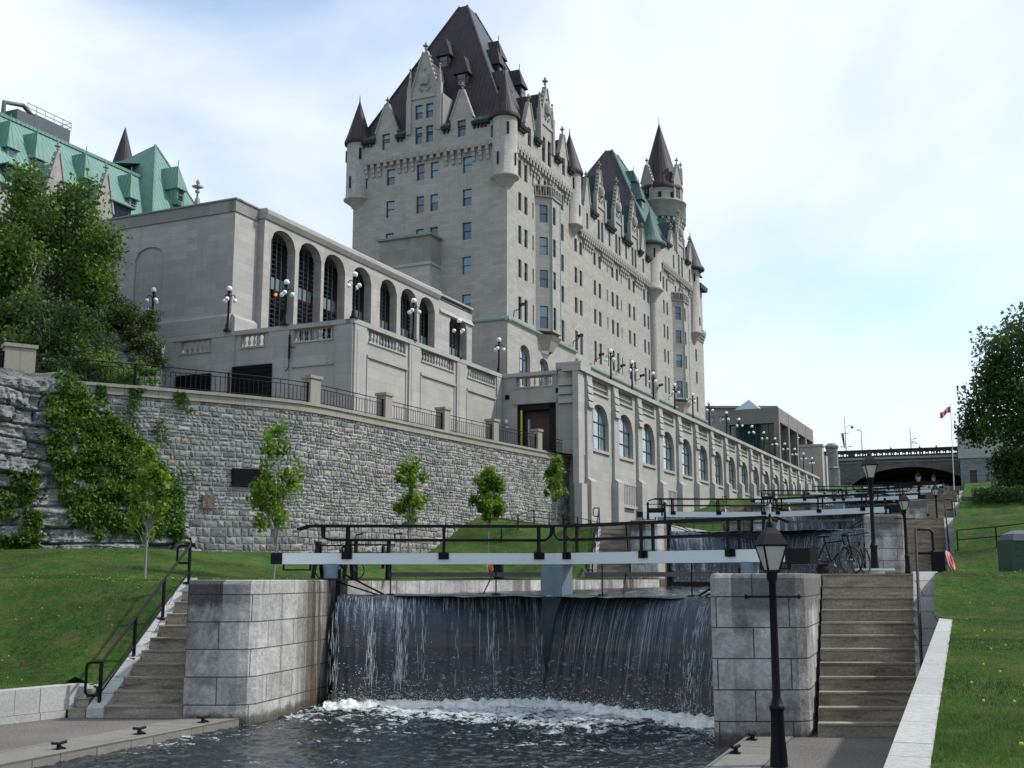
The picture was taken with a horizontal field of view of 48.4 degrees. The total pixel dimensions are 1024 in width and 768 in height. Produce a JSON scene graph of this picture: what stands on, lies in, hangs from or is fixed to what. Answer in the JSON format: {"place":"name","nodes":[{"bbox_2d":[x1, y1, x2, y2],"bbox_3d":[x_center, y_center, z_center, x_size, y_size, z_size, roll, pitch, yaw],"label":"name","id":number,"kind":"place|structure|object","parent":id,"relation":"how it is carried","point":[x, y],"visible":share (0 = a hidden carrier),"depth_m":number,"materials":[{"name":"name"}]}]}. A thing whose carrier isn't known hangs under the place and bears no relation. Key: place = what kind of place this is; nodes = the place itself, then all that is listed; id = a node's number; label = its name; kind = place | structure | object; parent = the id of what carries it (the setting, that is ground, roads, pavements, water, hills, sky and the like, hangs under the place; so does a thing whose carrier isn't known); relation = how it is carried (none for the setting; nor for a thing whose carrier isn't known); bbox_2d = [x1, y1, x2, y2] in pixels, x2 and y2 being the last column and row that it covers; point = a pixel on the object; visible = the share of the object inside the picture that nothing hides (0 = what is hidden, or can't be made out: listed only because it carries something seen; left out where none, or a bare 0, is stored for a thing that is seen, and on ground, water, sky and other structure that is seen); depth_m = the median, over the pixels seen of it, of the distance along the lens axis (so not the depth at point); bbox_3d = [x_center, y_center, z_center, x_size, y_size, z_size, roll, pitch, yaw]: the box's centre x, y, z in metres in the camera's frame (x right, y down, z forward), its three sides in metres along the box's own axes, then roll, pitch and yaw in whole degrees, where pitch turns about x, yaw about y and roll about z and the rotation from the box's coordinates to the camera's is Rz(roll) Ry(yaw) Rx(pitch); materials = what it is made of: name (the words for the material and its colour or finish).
{"place":"outdoors","nodes":[
{"label":"outdoors","id":0,"kind":"place"},
{"bbox_2d":[0,716,181,750],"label":"path","id":1,"kind":"structure","parent":0,"point":[13,736],"depth_m":23.56,"materials":[{"name":"concrete"}]},
{"bbox_2d":[0,718,238,767],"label":"quay coping","id":2,"kind":"object","parent":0,"point":[37,755],"visible":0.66,"depth_m":21.66,"materials":[{"name":"concrete"}]},
{"bbox_2d":[91,339,188,388],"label":"hill","id":3,"kind":"structure","parent":0,"point":[122,355],"depth_m":80.42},
{"bbox_2d":[0,287,120,361],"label":"shrub","id":4,"kind":"object","parent":3,"relation":"on","point":[94,342],"visible":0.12,"depth_m":74.98,"materials":[{"name":"green plant"}]},
{"bbox_2d":[0,284,121,381],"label":"broadleaf tree","id":5,"kind":"object","parent":3,"relation":"on","point":[64,347],"visible":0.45,"depth_m":70.43,"materials":[{"name":"green plant"}]},
{"bbox_2d":[0,154,132,361],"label":"broadleaf tree","id":6,"kind":"object","parent":3,"relation":"on","point":[87,276],"visible":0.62,"depth_m":77.14,"materials":[{"name":"green plant"}]},
{"bbox_2d":[50,311,122,356],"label":"shrub","id":7,"kind":"object","parent":3,"relation":"on","point":[97,327],"visible":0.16,"depth_m":77.86,"materials":[{"name":"green plant"}]},
{"bbox_2d":[60,292,135,335],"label":"shrub","id":8,"kind":"object","parent":3,"relation":"on","point":[112,312],"visible":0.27,"depth_m":80.82,"materials":[{"name":"green plant"}]},
{"bbox_2d":[0,100,203,272],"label":"green roof wing","id":9,"kind":"structure","parent":3,"relation":"on","point":[149,179],"depth_m":125.47,"materials":[{"name":"green metal"}]},
{"bbox_2d":[109,199,135,217],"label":"roof window","id":10,"kind":"structure","parent":9,"relation":"in","point":[120,209],"depth_m":125.28,"materials":[{"name":"clear glass"}]},
{"bbox_2d":[107,300,163,346],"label":"shrub","id":11,"kind":"object","parent":3,"relation":"on","point":[141,329],"visible":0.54,"depth_m":81.17,"materials":[{"name":"green plant"}]},
{"bbox_2d":[119,331,170,370],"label":"shrub","id":12,"kind":"object","parent":3,"relation":"on","point":[154,354],"visible":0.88,"depth_m":79.22,"materials":[{"name":"green plant"}]},
{"bbox_2d":[34,702,730,767],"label":"water","id":13,"kind":"structure","parent":0,"point":[320,736],"depth_m":22.41,"materials":[{"name":"grey liquid"}]},
{"bbox_2d":[323,696,545,709],"bbox_3d":[-1.726,8.037,28.481,5.995,0.361,1.819,0,-10,-3],"label":"foam","id":14,"kind":"object","parent":13,"relation":"on","point":[465,703],"visible":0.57,"depth_m":28.61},
{"bbox_2d":[533,697,713,731],"bbox_3d":[2.330,7.772,26.933,6.041,0.364,1.819,-10,-14,44],"label":"foam","id":15,"kind":"object","parent":13,"relation":"on","point":[695,724],"visible":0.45,"depth_m":26.54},
{"bbox_2d":[553,516,818,620],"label":"lock gate","id":16,"kind":"structure","parent":13,"relation":"in","point":[748,560],"depth_m":28.31,"materials":[{"name":"paint"}]},
{"bbox_2d":[543,594,713,716],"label":"waterfall","id":17,"kind":"structure","parent":16,"relation":"attached to","point":[615,682],"depth_m":27.58,"materials":[{"name":"liquid"}]},
{"bbox_2d":[520,598,713,725],"bbox_3d":[2.762,6.546,27.552,5.887,2.758,1.494,-9,-13,44],"label":"water spray","id":18,"kind":"object","parent":17,"relation":"on","point":[698,627],"visible":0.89,"depth_m":26.99,"materials":[{"name":"white liquid"}]},
{"bbox_2d":[710,573,822,745],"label":"lock pier","id":19,"kind":"structure","parent":13,"relation":"in","point":[742,672],"depth_m":22.54,"materials":[{"name":"stone"}]},
{"bbox_2d":[0,485,903,688],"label":"lawn","id":20,"kind":"structure","parent":0,"point":[98,649],"depth_m":31.94,"materials":[{"name":"green plant"}]},
{"bbox_2d":[0,682,97,725],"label":"kerb wall","id":21,"kind":"structure","parent":20,"relation":"on","point":[34,704],"depth_m":24.85,"materials":[{"name":"concrete"}]},
{"bbox_2d":[0,368,214,550],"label":"rock cliff","id":22,"kind":"structure","parent":20,"relation":"on","point":[24,429],"depth_m":54.45,"materials":[{"name":"grey stone"}]},
{"bbox_2d":[0,365,211,549],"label":"ivy","id":23,"kind":"object","parent":22,"relation":"attached to","point":[115,452],"visible":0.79,"depth_m":55.65,"materials":[{"name":"green plant"}]},
{"bbox_2d":[68,578,196,717],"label":"stone stairs","id":24,"kind":"structure","parent":20,"relation":"on","point":[147,681],"depth_m":26.23,"materials":[{"name":"stone"}]},
{"bbox_2d":[84,544,191,702],"bbox_3d":[-9.003,5.749,27.872,0.473,3.749,4.475,-2,-10,9],"label":"handrail","id":25,"kind":"object","parent":24,"relation":"on","point":[135,619],"visible":0.97,"depth_m":27.21,"materials":[{"name":"black metal"}]},
{"bbox_2d":[124,443,172,578],"bbox_3d":[-11.756,4.100,36.827,1.385,4.456,1.600,8,-12,-38],"label":"maple sapling","id":26,"kind":"object","parent":20,"relation":"on","point":[149,477],"visible":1,"depth_m":36.75,"materials":[{"name":"green plant"}]},
{"bbox_2d":[182,580,330,724],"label":"lock pier","id":27,"kind":"structure","parent":20,"relation":"on","point":[256,651],"depth_m":25.64,"materials":[{"name":"stone"}]},
{"bbox_2d":[270,524,553,695],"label":"lock gate","id":28,"kind":"structure","parent":27,"relation":"attached to","point":[331,562],"depth_m":30.32,"materials":[{"name":"paint"}]},
{"bbox_2d":[332,594,542,701],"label":"waterfall","id":29,"kind":"structure","parent":28,"relation":"attached to","point":[450,635],"depth_m":29.38,"materials":[{"name":"liquid"}]},
{"bbox_2d":[326,596,556,707],"bbox_3d":[-1.791,6.838,29.270,5.871,2.757,1.471,0,-10,-2],"label":"water spray","id":30,"kind":"object","parent":29,"relation":"on","point":[401,619],"visible":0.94,"depth_m":29.30,"materials":[{"name":"white liquid"}]},
{"bbox_2d":[245,419,308,577],"bbox_3d":[-9.244,4.515,44.895,2.346,6.340,2.031,-4,-10,21],"label":"maple sapling","id":31,"kind":"object","parent":20,"relation":"on","point":[276,506],"visible":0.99,"depth_m":44.71,"materials":[{"name":"green plant"}]},
{"bbox_2d":[1,342,574,552],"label":"retaining wall","id":32,"kind":"structure","parent":20,"relation":"on","point":[351,459],"depth_m":66.35,"materials":[{"name":"stone"}]},
{"bbox_2d":[35,354,308,401],"bbox_3d":[-17.872,-0.245,61.668,15.000,1.220,0.599,6,-12,-33],"label":"iron railing","id":33,"kind":"object","parent":32,"relation":"on","point":[228,377],"visible":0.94,"depth_m":61.41,"materials":[{"name":"black metal"}]},
{"bbox_2d":[320,385,382,416],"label":"iron railing","id":34,"kind":"object","parent":32,"relation":"on","point":[381,407],"visible":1,"depth_m":69.35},
{"bbox_2d":[118,318,590,456],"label":"terrace wall","id":35,"kind":"structure","parent":32,"relation":"on","point":[347,356],"depth_m":81.22,"materials":[{"name":"stone"}]},
{"bbox_2d":[175,373,211,391],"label":"louvred door","id":36,"kind":"structure","parent":35,"relation":"in","point":[201,376],"depth_m":80.69,"materials":[{"name":"black paint"}]},
{"bbox_2d":[222,286,236,331],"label":"globe lamp","id":37,"kind":"object","parent":35,"relation":"on","point":[225,300],"visible":1,"depth_m":80.57,"materials":[{"name":"black metal"}]},
{"bbox_2d":[231,363,271,396],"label":"louvred door","id":38,"kind":"structure","parent":35,"relation":"in","point":[265,370],"depth_m":78.61,"materials":[{"name":"black paint"}]},
{"bbox_2d":[280,279,294,325],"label":"globe lamp","id":39,"kind":"object","parent":35,"relation":"on","point":[282,294],"visible":1,"depth_m":78.52,"materials":[{"name":"black metal"}]},
{"bbox_2d":[346,272,361,318],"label":"globe lamp","id":40,"kind":"object","parent":35,"relation":"on","point":[356,287],"visible":1,"depth_m":76.48,"materials":[{"name":"black metal"}]},
{"bbox_2d":[392,401,442,428],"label":"iron railing","id":41,"kind":"object","parent":32,"relation":"on","point":[441,416],"visible":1,"depth_m":76.07,"materials":[{"name":"black metal"}]},
{"bbox_2d":[450,415,491,439],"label":"iron railing","id":42,"kind":"object","parent":32,"relation":"on","point":[490,432],"visible":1,"depth_m":82.64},
{"bbox_2d":[391,453,429,552],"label":"maple sapling","id":43,"kind":"object","parent":20,"relation":"on","point":[410,499],"visible":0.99,"depth_m":65.64,"materials":[{"name":"green plant"}]},
{"bbox_2d":[468,465,507,552],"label":"maple sapling","id":44,"kind":"object","parent":20,"relation":"on","point":[489,505],"visible":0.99,"depth_m":73.57,"materials":[{"name":"green plant"}]},
{"bbox_2d":[328,579,661,700],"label":"chamber wall","id":45,"kind":"structure","parent":20,"relation":"on","point":[424,586],"depth_m":36.13,"materials":[{"name":"stone"}]},
{"bbox_2d":[311,533,362,579],"bbox_3d":[-4.868,4.830,31.887,1.372,1.307,0.845,-2,-10,11],"label":"lock winch","id":46,"kind":"object","parent":45,"relation":"on","point":[318,547],"visible":0.41,"depth_m":31.93,"materials":[{"name":"black paint"}]},
{"bbox_2d":[354,533,401,579],"bbox_3d":[-3.898,4.972,32.915,1.441,1.373,0.888,2,-10,-11],"label":"lock winch","id":47,"kind":"object","parent":45,"relation":"on","point":[388,550],"visible":0.52,"depth_m":32.83,"materials":[{"name":"black paint"}]},
{"bbox_2d":[501,510,598,542],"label":"iron fence","id":48,"kind":"object","parent":20,"relation":"on","point":[518,521],"visible":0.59,"depth_m":80.58,"materials":[{"name":"black metal"}]},
{"bbox_2d":[542,455,568,527],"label":"maple sapling","id":49,"kind":"object","parent":20,"relation":"on","point":[555,471],"visible":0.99,"depth_m":81.77,"materials":[{"name":"green plant"}]},
{"bbox_2d":[580,525,629,578],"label":"stone stairs","id":50,"kind":"structure","parent":20,"relation":"on","point":[612,545],"depth_m":61.41,"materials":[{"name":"stone"}]},
{"bbox_2d":[626,520,667,586],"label":"lock pier","id":51,"kind":"structure","parent":20,"relation":"on","point":[634,546],"depth_m":58.96,"materials":[{"name":"stone"}]},
{"bbox_2d":[637,498,770,586],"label":"lock gate","id":52,"kind":"structure","parent":51,"relation":"attached to","point":[717,513],"depth_m":63.77,"materials":[{"name":"paint"}]},
{"bbox_2d":[670,531,765,581],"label":"waterfall","id":53,"kind":"structure","parent":52,"relation":"on","point":[718,543],"depth_m":62.98,"materials":[{"name":"liquid"}]},
{"bbox_2d":[562,362,819,568],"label":"arcade wall","id":54,"kind":"structure","parent":20,"relation":"on","point":[641,450],"depth_m":110.16,"materials":[{"name":"stone"}]},
{"bbox_2d":[592,405,604,450],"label":"arched window","id":55,"kind":"structure","parent":54,"relation":"in","point":[598,424],"depth_m":98.45,"materials":[{"name":"clear glass"}]},
{"bbox_2d":[619,416,629,457],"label":"arched window","id":56,"kind":"structure","parent":54,"relation":"in","point":[624,446],"depth_m":104.49,"materials":[{"name":"clear glass"}]},
{"bbox_2d":[642,425,651,464],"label":"arched window","id":57,"kind":"structure","parent":54,"relation":"in","point":[646,442],"depth_m":110.58,"materials":[{"name":"clear glass"}]},
{"bbox_2d":[663,433,670,470],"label":"arched window","id":58,"kind":"structure","parent":54,"relation":"in","point":[666,446],"depth_m":116.69,"materials":[{"name":"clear glass"}]},
{"bbox_2d":[682,440,688,475],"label":"arched window","id":59,"kind":"structure","parent":54,"relation":"in","point":[685,456],"depth_m":122.79,"materials":[{"name":"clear glass"}]},
{"bbox_2d":[725,507,749,530],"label":"stone stairs","id":60,"kind":"structure","parent":20,"relation":"on","point":[733,527],"depth_m":94.86,"materials":[{"name":"stone"}]},
{"bbox_2d":[705,406,777,431],"bbox_3d":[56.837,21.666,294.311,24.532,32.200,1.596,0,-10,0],"label":"building","id":61,"kind":"structure","parent":20,"relation":"on","point":[716,417],"depth_m":296.36,"materials":[{"name":"concrete"}]},
{"bbox_2d":[744,504,770,530],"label":"lock pier","id":62,"kind":"structure","parent":20,"relation":"on","point":[757,527],"depth_m":92.45,"materials":[{"name":"stone"}]},
{"bbox_2d":[751,490,839,528],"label":"lock gate","id":63,"kind":"structure","parent":62,"relation":"attached to","point":[804,500],"depth_m":97.27,"materials":[{"name":"metal"}]},
{"bbox_2d":[773,511,837,530],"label":"waterfall","id":64,"kind":"structure","parent":63,"relation":"attached to","point":[819,526],"depth_m":96.41,"materials":[{"name":"liquid"}]},
{"bbox_2d":[724,400,813,467],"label":"glass pavilion","id":65,"kind":"structure","parent":20,"relation":"on","point":[781,426],"depth_m":233.53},
{"bbox_2d":[798,444,828,492],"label":"end block","id":66,"kind":"structure","parent":20,"relation":"on","point":[815,452],"depth_m":198.02,"materials":[{"name":"stone"}]},
{"bbox_2d":[825,443,840,485],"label":"octagonal pillar","id":67,"kind":"structure","parent":20,"relation":"on","point":[833,464],"depth_m":289.48,"materials":[{"name":"grey stone"}]},
{"bbox_2d":[0,0,1023,456],"label":"sky","id":68,"kind":"structure","parent":0,"point":[853,170],"materials":[{"name":"white"}]},
{"bbox_2d":[400,586,710,598],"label":"water","id":69,"kind":"structure","parent":0,"point":[678,590],"depth_m":36.44,"materials":[{"name":"grey liquid"}]},
{"bbox_2d":[705,736,792,767],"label":"quay coping","id":70,"kind":"object","parent":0,"point":[754,754],"visible":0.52,"depth_m":19.85,"materials":[{"name":"concrete"}]},
{"bbox_2d":[730,530,821,531],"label":"water","id":71,"kind":"structure","parent":0,"point":[782,531],"depth_m":62.41,"materials":[{"name":"grey liquid"}]},
{"bbox_2d":[770,492,902,567],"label":"lock gate","id":72,"kind":"structure","parent":71,"relation":"in","point":[860,510],"depth_m":61.66,"materials":[{"name":"paint"}]},
{"bbox_2d":[778,528,864,573],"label":"waterfall","id":73,"kind":"structure","parent":72,"relation":"on","point":[802,537],"depth_m":60.84,"materials":[{"name":"liquid"}]},
{"bbox_2d":[762,729,894,767],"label":"path","id":74,"kind":"structure","parent":0,"point":[814,751],"depth_m":20.32,"materials":[{"name":"concrete"}]},
{"bbox_2d":[744,513,800,767],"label":"lantern lamp","id":75,"kind":"object","parent":74,"relation":"on","point":[771,544],"visible":1,"depth_m":19.15,"materials":[{"name":"black metal"}]},
{"bbox_2d":[818,572,939,736],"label":"stone stairs","id":76,"kind":"structure","parent":74,"relation":"on","point":[869,662],"depth_m":24.31,"materials":[{"name":"stone"}]},
{"bbox_2d":[914,528,934,668],"bbox_3d":[9.066,5.071,25.043,0.505,3.975,5.069,-4,-10,21],"label":"handrail","id":77,"kind":"object","parent":76,"relation":"on","point":[917,553],"visible":0.56,"depth_m":25.70,"materials":[{"name":"black metal"}]},
{"bbox_2d":[820,574,911,582],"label":"path","id":78,"kind":"structure","parent":0,"point":[822,575],"depth_m":26.94,"materials":[{"name":"grey concrete"}]},
{"bbox_2d":[807,532,862,573],"bbox_3d":[8.075,4.276,28.652,0.624,1.032,1.758,-2,-7,-36],"label":"bicycle","id":79,"kind":"object","parent":78,"relation":"on","point":[830,561],"visible":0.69,"depth_m":28.64,"materials":[{"name":"metal"}]},
{"bbox_2d":[839,532,870,573],"bbox_3d":[8.538,4.238,28.432,0.624,1.032,1.758,-17,-18,39],"label":"bicycle","id":80,"kind":"object","parent":78,"relation":"on","point":[851,553],"visible":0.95,"depth_m":28.35,"materials":[{"name":"metal"}]},
{"bbox_2d":[856,449,885,567],"bbox_3d":[12.626,4.472,39.965,1.062,4.396,0.481,0,-10,0],"label":"lantern lamp","id":81,"kind":"object","parent":78,"relation":"on","point":[869,464],"visible":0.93,"depth_m":40.02,"materials":[{"name":"black metal"}]},
{"bbox_2d":[864,515,904,573],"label":"lock pier","id":82,"kind":"structure","parent":78,"relation":"on","point":[889,535],"depth_m":56.00,"materials":[{"name":"stone"}]},
{"bbox_2d":[895,490,914,573],"bbox_3d":[18.923,7.145,54.767,0.989,4.094,0.448,0,-10,0],"label":"lantern lamp","id":83,"kind":"object","parent":78,"relation":"on","point":[903,501],"visible":0.93,"depth_m":54.80,"materials":[{"name":"black metal"}]},
{"bbox_2d":[931,552,945,571],"bbox_3d":[11.305,4.758,30.219,0.350,0.600,0.300,-4,-10,21],"label":"dark box","id":84,"kind":"object","parent":78,"relation":"on","point":[937,561],"visible":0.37,"depth_m":30.09,"materials":[{"name":"black paint"}]},
{"bbox_2d":[928,482,1023,767],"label":"lawn","id":85,"kind":"structure","parent":0,"point":[976,555],"depth_m":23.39,"materials":[{"name":"green plant"}]},
{"bbox_2d":[824,446,960,485],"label":"road bridge","id":86,"kind":"structure","parent":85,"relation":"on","point":[904,467],"depth_m":306.61,"materials":[{"name":"stone"}]},
{"bbox_2d":[884,617,951,767],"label":"kerb wall","id":87,"kind":"structure","parent":85,"relation":"on","point":[912,744],"depth_m":9.69,"materials":[{"name":"concrete"}]},
{"bbox_2d":[906,518,954,573],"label":"stone stairs","id":88,"kind":"structure","parent":85,"relation":"on","point":[937,526],"depth_m":58.46,"materials":[{"name":"stone"}]},
{"bbox_2d":[927,502,958,517],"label":"stone stairs","id":89,"kind":"structure","parent":85,"relation":"on","point":[931,507],"depth_m":92.67,"materials":[{"name":"stone"}]},
{"bbox_2d":[954,301,1023,491],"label":"broadleaf tree","id":90,"kind":"object","parent":85,"relation":"on","point":[997,393],"visible":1,"depth_m":118.56,"materials":[{"name":"green plant"}]},
{"bbox_2d":[957,418,1023,485],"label":"bridge abutment","id":91,"kind":"object","parent":85,"relation":"on","point":[972,463],"visible":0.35,"depth_m":278.58,"materials":[{"name":"grey stone"}]},
{"bbox_2d":[971,484,1023,503],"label":"hedge","id":92,"kind":"object","parent":85,"relation":"on","point":[1003,493],"visible":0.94,"depth_m":90.48,"materials":[{"name":"green plant"}]},
{"bbox_2d":[988,441,1023,487],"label":"broadleaf tree","id":93,"kind":"object","parent":85,"relation":"on","point":[1003,482],"visible":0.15,"depth_m":145.32,"materials":[{"name":"green plant"}]},
{"bbox_2d":[997,530,1023,571],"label":"green utility cabinet","id":94,"kind":"object","parent":85,"relation":"on","point":[1010,547],"visible":0.84,"depth_m":30.38,"materials":[{"name":"green metal"}]},
{"label":"terrace paving","id":95,"kind":"structure","parent":0,"visible":0},
{"bbox_2d":[34,197,473,376],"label":"annex building","id":96,"kind":"structure","parent":95,"relation":"on","point":[191,263],"depth_m":88.52,"materials":[{"name":"stone"}]},
{"bbox_2d":[344,4,707,423],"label":"castle hotel","id":97,"kind":"structure","parent":95,"relation":"on","point":[468,184],"depth_m":143.58,"materials":[{"name":"stone"}]},
{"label":"water","id":98,"kind":"structure","parent":0,"visible":0},
{"bbox_2d":[838,486,926,528],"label":"lock gate","id":99,"kind":"structure","parent":98,"relation":"in","point":[842,505],"depth_m":94.93,"materials":[{"name":"metal"}]},
{"bbox_2d":[841,513,901,528],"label":"waterfall","id":100,"kind":"structure","parent":99,"relation":"attached to","point":[846,524],"depth_m":95.64,"materials":[{"name":"liquid"}]},
{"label":"water","id":101,"kind":"structure","parent":0,"visible":0},
{"bbox_2d":[872,483,932,503],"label":"lock gate","id":102,"kind":"structure","parent":101,"relation":"in","point":[921,491],"depth_m":128.01,"materials":[{"name":"metal"}]},
{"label":"path","id":103,"kind":"structure","parent":0,"visible":0},
{"bbox_2d":[906,500,927,517],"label":"lock pier","id":104,"kind":"structure","parent":103,"relation":"on","point":[917,509],"depth_m":89.53,"materials":[{"name":"stone"}]},
{"label":"road","id":105,"kind":"structure","parent":0,"visible":0},
{"bbox_2d":[72,353,128,382],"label":"shrub","id":106,"kind":"object","parent":105,"relation":"on","point":[105,374],"visible":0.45,"depth_m":69.77,"materials":[{"name":"green plant"}]},
{"bbox_2d":[103,359,162,385],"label":"shrub","id":107,"kind":"object","parent":105,"relation":"on","point":[121,379],"visible":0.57,"depth_m":68.64,"materials":[{"name":"green plant"}]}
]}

